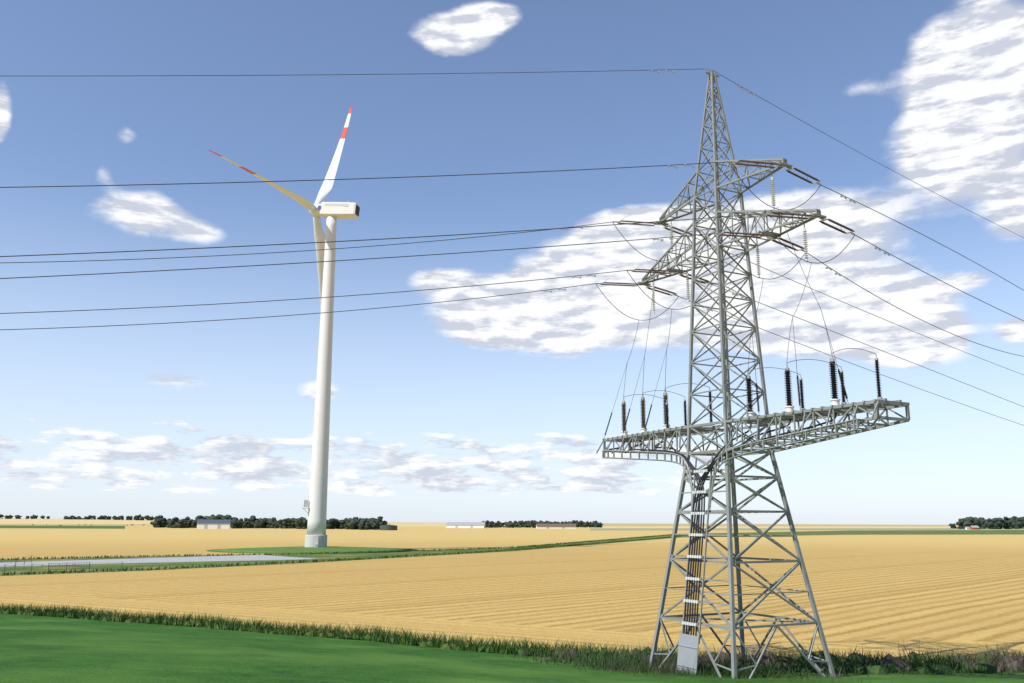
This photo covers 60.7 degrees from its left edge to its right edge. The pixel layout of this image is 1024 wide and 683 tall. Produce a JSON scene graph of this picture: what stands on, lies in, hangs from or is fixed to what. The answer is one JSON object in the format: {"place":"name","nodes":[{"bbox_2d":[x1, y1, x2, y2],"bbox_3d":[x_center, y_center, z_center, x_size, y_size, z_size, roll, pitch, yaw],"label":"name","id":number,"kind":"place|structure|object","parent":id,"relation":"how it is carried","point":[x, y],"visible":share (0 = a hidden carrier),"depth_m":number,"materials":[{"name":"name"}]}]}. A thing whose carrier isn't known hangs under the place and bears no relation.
{"place":"outdoors","nodes":[
{"label":"outdoors","id":0,"kind":"place"},
{"bbox_2d":[0,525,124,528],"bbox_3d":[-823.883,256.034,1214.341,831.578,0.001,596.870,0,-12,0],"label":"field strip","id":1,"kind":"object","parent":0,"point":[72,527],"depth_m":1095.21,"materials":[{"name":"beige plant"}]},
{"bbox_2d":[0,524,152,525],"bbox_3d":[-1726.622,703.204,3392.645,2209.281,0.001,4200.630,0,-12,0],"label":"field","id":2,"kind":"structure","parent":0,"point":[87,524],"depth_m":1827.77,"materials":[{"name":"beige plant"}]},
{"bbox_2d":[0,518,153,523],"bbox_3d":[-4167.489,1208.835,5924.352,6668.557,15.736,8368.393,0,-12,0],"label":"field","id":3,"kind":"structure","parent":0,"point":[47,521],"depth_m":2611.20,"materials":[{"name":"beige plant"}]},
{"bbox_2d":[301,500,317,546],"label":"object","id":4,"kind":"object","parent":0,"point":[305,503],"visible":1,"depth_m":253.40,"materials":[{"name":"grey metal"}]},
{"bbox_2d":[309,204,320,215],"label":"turbine hub","id":5,"kind":"object","parent":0,"point":[316,213],"visible":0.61,"depth_m":273.67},
{"bbox_2d":[209,106,351,306],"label":"turbine blades","id":6,"kind":"object","parent":5,"relation":"attached to","point":[323,193],"visible":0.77,"depth_m":279.41,"materials":[{"name":"white plastic"}]},
{"bbox_2d":[307,215,336,534],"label":"turbine tower","id":7,"kind":"structure","parent":0,"point":[317,515],"depth_m":260.01,"materials":[{"name":"white metal"}]},
{"bbox_2d":[317,200,359,218],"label":"turbine nacelle","id":8,"kind":"object","parent":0,"point":[344,210],"visible":0.98,"depth_m":271.51,"materials":[{"name":"white metal"}]},
{"bbox_2d":[387,523,531,526],"bbox_3d":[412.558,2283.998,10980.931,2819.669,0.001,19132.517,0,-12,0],"label":"field","id":9,"kind":"structure","parent":0,"point":[421,524],"depth_m":3102.32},
{"bbox_2d":[0,522,1023,640],"bbox_3d":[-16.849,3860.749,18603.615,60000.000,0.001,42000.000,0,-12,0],"label":"ground","id":10,"kind":"structure","parent":0,"point":[917,587],"depth_m":125.98,"materials":[{"name":"beige plant"}]},
{"bbox_2d":[197,519,230,528],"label":"white barn","id":11,"kind":"structure","parent":10,"relation":"on","point":[211,524],"depth_m":963.64,"materials":[{"name":"grey"}]},
{"bbox_2d":[206,546,416,553],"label":"grass patch","id":12,"kind":"object","parent":10,"relation":"on","point":[302,549],"visible":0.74,"depth_m":239.59,"materials":[{"name":"green plant"}]},
{"bbox_2d":[305,535,326,546],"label":"turbine tower base","id":13,"kind":"object","parent":12,"relation":"on","point":[310,540],"visible":0.68,"depth_m":250.89,"materials":[{"name":"white concrete"}]},
{"bbox_2d":[380,524,396,529],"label":"slurry tank","id":14,"kind":"object","parent":10,"relation":"on","point":[388,527],"visible":0.87,"depth_m":877.42,"materials":[{"name":"green metal"}]},
{"bbox_2d":[446,522,485,527],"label":"farm building","id":15,"kind":"structure","parent":10,"relation":"on","point":[465,524],"depth_m":1294.52,"materials":[{"name":"grey"}]},
{"bbox_2d":[0,593,1023,660],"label":"headland","id":16,"kind":"structure","parent":10,"relation":"on","point":[548,635],"depth_m":66.36,"materials":[{"name":"beige plant"}]},
{"bbox_2d":[0,602,1022,671],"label":"tall grass","id":17,"kind":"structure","parent":16,"relation":"on","point":[404,638],"depth_m":60.63,"materials":[{"name":"green plant"}]},
{"bbox_2d":[0,530,1023,575],"bbox_3d":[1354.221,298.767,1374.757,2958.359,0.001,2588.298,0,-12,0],"label":"verge","id":18,"kind":"structure","parent":10,"relation":"on","point":[18,570],"depth_m":207.21,"materials":[{"name":"green plant"}]},
{"bbox_2d":[1,556,122,571],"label":"grass tufts","id":19,"kind":"object","parent":18,"relation":"on","point":[89,568],"visible":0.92,"depth_m":138.31,"materials":[{"name":"green plant"}]},
{"bbox_2d":[0,555,312,566],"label":"road","id":20,"kind":"structure","parent":18,"relation":"on","point":[195,559],"depth_m":182.21,"materials":[{"name":"grey asphalt"}]},
{"bbox_2d":[0,514,1023,529],"bbox_3d":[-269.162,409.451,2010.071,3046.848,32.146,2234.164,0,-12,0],"label":"trees","id":21,"kind":"object","parent":10,"relation":"on","point":[159,521],"visible":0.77,"depth_m":1280.01,"materials":[{"name":"green plant"}]},
{"bbox_2d":[536,524,575,528],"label":"building","id":22,"kind":"structure","parent":10,"relation":"on","point":[560,526],"depth_m":1269.79,"materials":[{"name":"white"}]},
{"bbox_2d":[596,70,909,678],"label":"transmission tower","id":23,"kind":"structure","parent":10,"relation":"on","point":[767,420],"depth_m":45.22,"materials":[{"name":"grey metal"}]},
{"bbox_2d":[0,69,1023,425],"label":"conductors","id":24,"kind":"object","parent":23,"relation":"attached to","point":[504,249],"visible":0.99,"depth_m":43.23,"materials":[{"name":"grey"}]},
{"bbox_2d":[676,633,698,673],"bbox_3d":[8.357,15.510,41.802,0.447,2.856,1.450,6,-13,-27],"label":"pylon cover sheet","id":25,"kind":"object","parent":23,"relation":"attached to","point":[688,646],"visible":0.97,"depth_m":41.94,"materials":[{"name":"silver metal"}]},
{"bbox_2d":[682,469,707,625],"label":"cable clamps","id":26,"kind":"object","parent":23,"relation":"attached to","point":[694,556],"visible":1,"depth_m":43.18,"materials":[{"name":"silver metal"}]},
{"bbox_2d":[544,68,890,437],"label":"line fittings","id":27,"kind":"object","parent":23,"relation":"attached to","point":[803,250],"visible":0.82,"depth_m":45.16,"materials":[{"name":"grey metal"}]},
{"bbox_2d":[608,413,836,635],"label":"power cables","id":28,"kind":"object","parent":23,"relation":"attached to","point":[697,518],"visible":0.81,"depth_m":43.27,"materials":[{"name":"grey metal"}]},
{"bbox_2d":[602,160,853,295],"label":"tension insulators","id":29,"kind":"object","parent":23,"relation":"attached to","point":[757,234],"visible":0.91,"depth_m":44.68,"materials":[{"name":"brown"}]},
{"bbox_2d":[652,177,808,312],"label":"support insulators","id":30,"kind":"object","parent":23,"relation":"attached to","point":[757,249],"visible":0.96,"depth_m":44.85,"materials":[{"name":"grey ceramic"}]},
{"bbox_2d":[621,399,839,435],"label":"insulator bases","id":31,"kind":"object","parent":23,"relation":"on","point":[833,402],"visible":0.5,"depth_m":44.59,"materials":[{"name":"white"}]},
{"bbox_2d":[621,395,668,430],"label":"sealing ends","id":32,"kind":"object","parent":31,"relation":"on","point":[642,408],"visible":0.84,"depth_m":52.83,"materials":[{"name":"brown"}]},
{"bbox_2d":[605,360,881,434],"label":"sealing ends","id":33,"kind":"object","parent":23,"relation":"attached to","point":[834,393],"visible":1,"depth_m":42.43,"materials":[{"name":"grey"}]},
{"bbox_2d":[0,614,1023,682],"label":"grass field","id":34,"kind":"structure","parent":0,"point":[42,649],"depth_m":37.70,"materials":[{"name":"green plant"}]},
{"bbox_2d":[513,639,1023,682],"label":"weeds","id":35,"kind":"object","parent":34,"relation":"on","point":[636,660],"visible":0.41,"depth_m":45.88,"materials":[{"name":"green plant"}]},
{"bbox_2d":[0,0,1023,524],"label":"sky","id":36,"kind":"structure","parent":0,"point":[498,408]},
{"bbox_2d":[590,526,957,527],"bbox_3d":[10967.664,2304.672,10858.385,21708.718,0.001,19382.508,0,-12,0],"label":"field","id":37,"kind":"structure","parent":0,"point":[783,527],"depth_m":2260.70,"materials":[{"name":"green plant"}]},
{"bbox_2d":[602,523,957,525],"bbox_3d":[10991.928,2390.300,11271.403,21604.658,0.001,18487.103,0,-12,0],"label":"field","id":38,"kind":"structure","parent":0,"point":[608,524],"depth_m":5727.44,"materials":[{"name":"plant"}]},
{"bbox_2d":[590,528,1023,530],"bbox_3d":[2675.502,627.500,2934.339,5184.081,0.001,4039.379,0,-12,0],"label":"field","id":39,"kind":"structure","parent":0,"point":[800,529],"depth_m":1406.36,"materials":[{"name":"plant"}]},
{"bbox_2d":[970,526,979,529],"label":"red house","id":40,"kind":"structure","parent":39,"relation":"on","point":[975,527],"depth_m":1493.70,"materials":[{"name":"brick"}]}
]}

